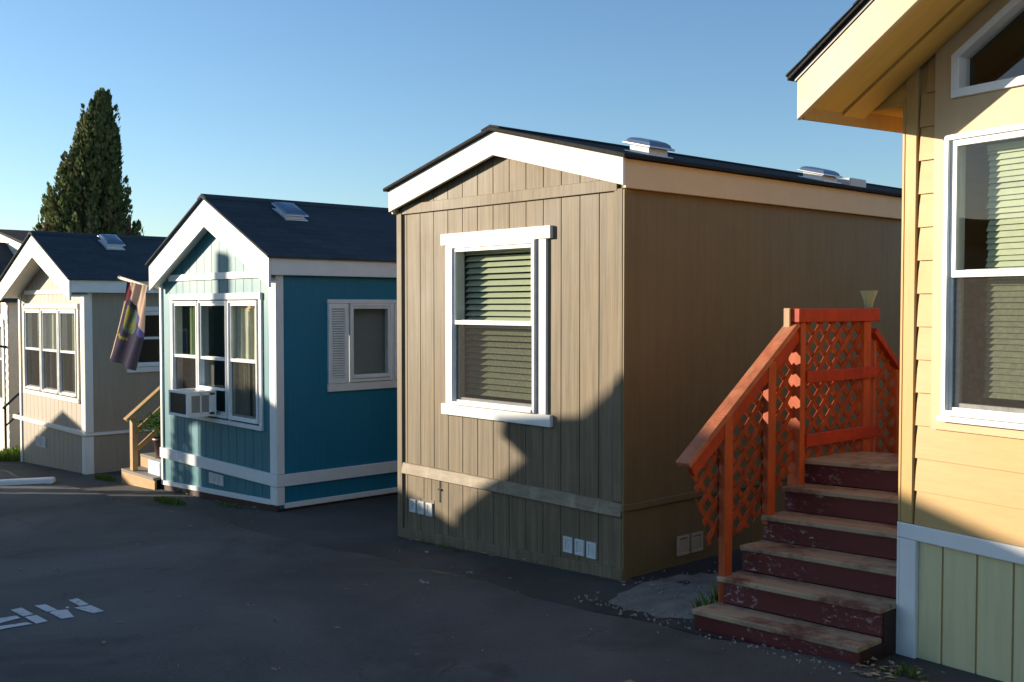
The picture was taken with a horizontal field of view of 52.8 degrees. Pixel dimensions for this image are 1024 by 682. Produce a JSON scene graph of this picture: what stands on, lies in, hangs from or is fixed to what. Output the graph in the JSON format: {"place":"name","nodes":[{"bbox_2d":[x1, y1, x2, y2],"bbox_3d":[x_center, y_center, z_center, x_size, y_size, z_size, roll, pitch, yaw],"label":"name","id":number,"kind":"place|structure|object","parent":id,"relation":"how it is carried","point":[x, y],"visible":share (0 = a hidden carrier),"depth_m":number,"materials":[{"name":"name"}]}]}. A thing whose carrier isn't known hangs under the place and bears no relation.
{"place":"outdoors","nodes":[
{"label":"outdoors","id":0,"kind":"place"},
{"bbox_2d":[0,0,902,236],"label":"sky","id":1,"kind":"structure","parent":0,"point":[320,101],"materials":[{"name":"blue"}]},
{"bbox_2d":[0,470,920,681],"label":"road","id":2,"kind":"structure","parent":0,"point":[441,628],"depth_m":6.61,"materials":[{"name":"grey asphalt"}]},
{"bbox_2d":[0,477,55,485],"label":"wheel stop","id":3,"kind":"object","parent":2,"relation":"on","point":[40,480],"visible":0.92,"depth_m":14.47,"materials":[{"name":"white paint"}]},
{"bbox_2d":[0,598,102,628],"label":"road marking","id":4,"kind":"object","parent":2,"relation":"on","point":[61,614],"visible":1,"depth_m":7.04,"materials":[{"name":"paint"}]},
{"bbox_2d":[14,509,869,680],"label":"gravel","id":5,"kind":"structure","parent":2,"relation":"on","point":[620,614],"depth_m":6.58,"materials":[{"name":"grey gravel"}]},
{"bbox_2d":[0,460,1002,681],"bbox_3d":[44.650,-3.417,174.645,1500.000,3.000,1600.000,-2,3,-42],"label":"ground","id":6,"kind":"structure","parent":0,"point":[367,526],"depth_m":9.00,"materials":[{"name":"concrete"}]},
{"bbox_2d":[2,392,19,449],"bbox_3d":[-8.702,1.489,18.712,0.796,1.295,0.772,-2,3,-42],"label":"metal handrail","id":7,"kind":"object","parent":6,"relation":"on","point":[6,424],"visible":0.27,"depth_m":18.75,"materials":[{"name":"metal"}]},
{"bbox_2d":[0,229,157,450],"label":"mobile home","id":8,"kind":"object","parent":6,"relation":"on","point":[11,241],"visible":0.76,"depth_m":19.76,"materials":[{"name":"beige paint"}]},
{"bbox_2d":[0,319,5,405],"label":"window","id":9,"kind":"structure","parent":8,"relation":"in","point":[2,359],"depth_m":19.81,"materials":[{"name":"white plastic"}]},
{"bbox_2d":[0,231,166,474],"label":"mobile home","id":10,"kind":"object","parent":6,"relation":"on","point":[82,395],"visible":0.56,"depth_m":16.18,"materials":[{"name":"beige paint"}]},
{"bbox_2d":[23,309,40,390],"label":"window","id":11,"kind":"structure","parent":10,"relation":"in","point":[27,313],"depth_m":17.55,"materials":[{"name":"white plastic"}]},
{"bbox_2d":[22,303,79,403],"bbox_3d":[-7.444,0.157,16.715,0.143,1.525,2.650,-2,3,-42],"label":"window","id":12,"kind":"structure","parent":10,"relation":"in","point":[48,317],"depth_m":16.75,"materials":[{"name":"white plastic"}]},
{"bbox_2d":[58,309,76,396],"bbox_3d":[-6.869,0.179,16.076,0.143,1.343,0.770,-2,3,-42],"label":"window","id":13,"kind":"structure","parent":10,"relation":"in","point":[63,356],"depth_m":16.24,"materials":[{"name":"white plastic"}]},
{"bbox_2d":[126,307,159,372],"bbox_3d":[-5.448,-0.036,16.428,1.420,1.020,0.138,-2,3,-42],"label":"window","id":14,"kind":"structure","parent":10,"relation":"in","point":[142,366],"depth_m":16.16,"materials":[{"name":"white plastic"}]},
{"bbox_2d":[32,87,144,235],"bbox_3d":[-15.642,-3.145,38.256,4.157,11.963,4.426,-2,3,-42],"label":"conifer tree","id":15,"kind":"object","parent":6,"relation":"on","point":[90,196],"visible":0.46,"depth_m":36.95,"materials":[{"name":"green plant"}]},
{"bbox_2d":[121,386,160,489],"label":"porch steps","id":16,"kind":"structure","parent":6,"relation":"on","point":[134,474],"depth_m":14.12,"materials":[{"name":"brown wood"}]},
{"bbox_2d":[136,411,160,458],"bbox_3d":[-4.808,1.268,14.000,0.584,0.656,0.677,-2,3,-42],"label":"potted plant","id":17,"kind":"object","parent":16,"relation":"on","point":[156,440],"visible":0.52,"depth_m":13.91,"materials":[{"name":"green plant"}]},
{"bbox_2d":[148,459,160,476],"bbox_3d":[-4.706,1.688,13.795,0.165,0.189,0.390,-2,3,-42],"label":"planter box","id":18,"kind":"object","parent":16,"relation":"on","point":[154,466],"visible":0.7,"depth_m":13.73,"materials":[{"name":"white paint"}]},
{"bbox_2d":[145,194,397,511],"bbox_3d":[-0.237,0.037,15.320,9.265,3.755,3.237,-2,3,-42],"label":"mobile home","id":19,"kind":"object","parent":6,"relation":"on","point":[278,320],"visible":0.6,"depth_m":11.97,"materials":[{"name":"teal paint"}]},
{"bbox_2d":[110,276,158,370],"bbox_3d":[-5.187,-0.247,14.122,1.786,1.308,0.149,2,3,45],"label":"flag","id":20,"kind":"object","parent":19,"relation":"attached to","point":[128,343],"visible":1,"depth_m":14.13,"materials":[{"name":"multicoloured fabric"}]},
{"bbox_2d":[171,301,214,389],"bbox_3d":[-3.997,0.189,12.992,0.291,1.383,0.715,-2,3,-42],"label":"window","id":21,"kind":"structure","parent":19,"relation":"in","point":[178,356],"depth_m":13.05,"materials":[{"name":"white plastic"}]},
{"bbox_2d":[168,385,224,417],"bbox_3d":[-3.736,0.718,12.249,0.385,0.335,0.725,-2,3,-42],"label":"air conditioner","id":22,"kind":"object","parent":19,"relation":"attached to","point":[192,402],"visible":1,"depth_m":12.16,"materials":[{"name":"white plastic"}]},
{"bbox_2d":[169,292,262,430],"bbox_3d":[-3.544,0.201,12.378,0.143,1.540,2.385,-2,3,-42],"label":"window","id":23,"kind":"structure","parent":19,"relation":"in","point":[202,306],"depth_m":12.28,"materials":[{"name":"white plastic"}]},
{"bbox_2d":[227,300,258,423],"bbox_3d":[-3.036,0.229,11.813,0.143,1.383,0.705,-2,3,-42],"label":"window","id":24,"kind":"structure","parent":19,"relation":"in","point":[242,315],"depth_m":11.91,"materials":[{"name":"white plastic"}]},
{"bbox_2d":[327,299,396,391],"bbox_3d":[-1.483,0.032,12.267,1.710,1.045,0.168,-2,3,-42],"label":"window","id":25,"kind":"structure","parent":19,"relation":"in","point":[371,322],"depth_m":12.16,"materials":[{"name":"white plastic"}]},
{"bbox_2d":[394,304,396,379],"bbox_3d":[-1.255,0.002,12.451,0.453,0.903,0.138,-2,3,-42],"label":"window shutter","id":26,"kind":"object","parent":19,"relation":"in","point":[395,305],"depth_m":12.26,"materials":[{"name":"white plastic"}]},
{"bbox_2d":[0,444,925,680],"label":"grass","id":27,"kind":"structure","parent":6,"relation":"on","point":[11,454],"depth_m":11.91,"materials":[{"name":"green plant"}]},
{"bbox_2d":[19,489,944,681],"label":"leaf litter","id":28,"kind":"object","parent":6,"relation":"on","point":[891,670],"visible":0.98,"depth_m":5.34,"materials":[{"name":"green plant"}]},
{"bbox_2d":[383,125,901,580],"bbox_3d":[3.410,-0.046,11.679,9.705,3.639,2.972,-2,3,-42],"label":"mobile home","id":29,"kind":"object","parent":6,"relation":"on","point":[587,331],"visible":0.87,"depth_m":8.30,"materials":[{"name":"brown wood"}]},
{"bbox_2d":[441,225,552,426],"bbox_3d":[-0.110,-0.130,8.567,0.190,1.570,1.375,-2,3,-42],"label":"window","id":30,"kind":"structure","parent":29,"relation":"in","point":[524,239],"depth_m":8.58,"materials":[{"name":"white plastic"}]},
{"bbox_2d":[608,572,717,618],"bbox_3d":[1.283,1.717,7.015,1.301,0.069,1.066,-2,3,-42],"label":"concrete patch","id":31,"kind":"object","parent":6,"relation":"on","point":[678,608],"visible":0.52,"depth_m":7.00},
{"bbox_2d":[676,308,899,665],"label":"wooden stairs","id":32,"kind":"structure","parent":6,"relation":"on","point":[830,528],"depth_m":6.40,"materials":[{"name":"red paint"}]},
{"bbox_2d":[786,0,1023,681],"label":"mobile home","id":33,"kind":"object","parent":6,"relation":"on","point":[939,84],"visible":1,"depth_m":5.29,"materials":[{"name":"yellow paint"}]},
{"bbox_2d":[936,123,1023,429],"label":"window","id":34,"kind":"structure","parent":33,"relation":"in","point":[1003,319],"depth_m":5.18,"materials":[{"name":"white plastic"}]},
{"bbox_2d":[951,0,1023,98],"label":"gable window","id":35,"kind":"structure","parent":33,"relation":"in","point":[960,59],"depth_m":5.11,"materials":[{"name":"white plastic"}]}
]}

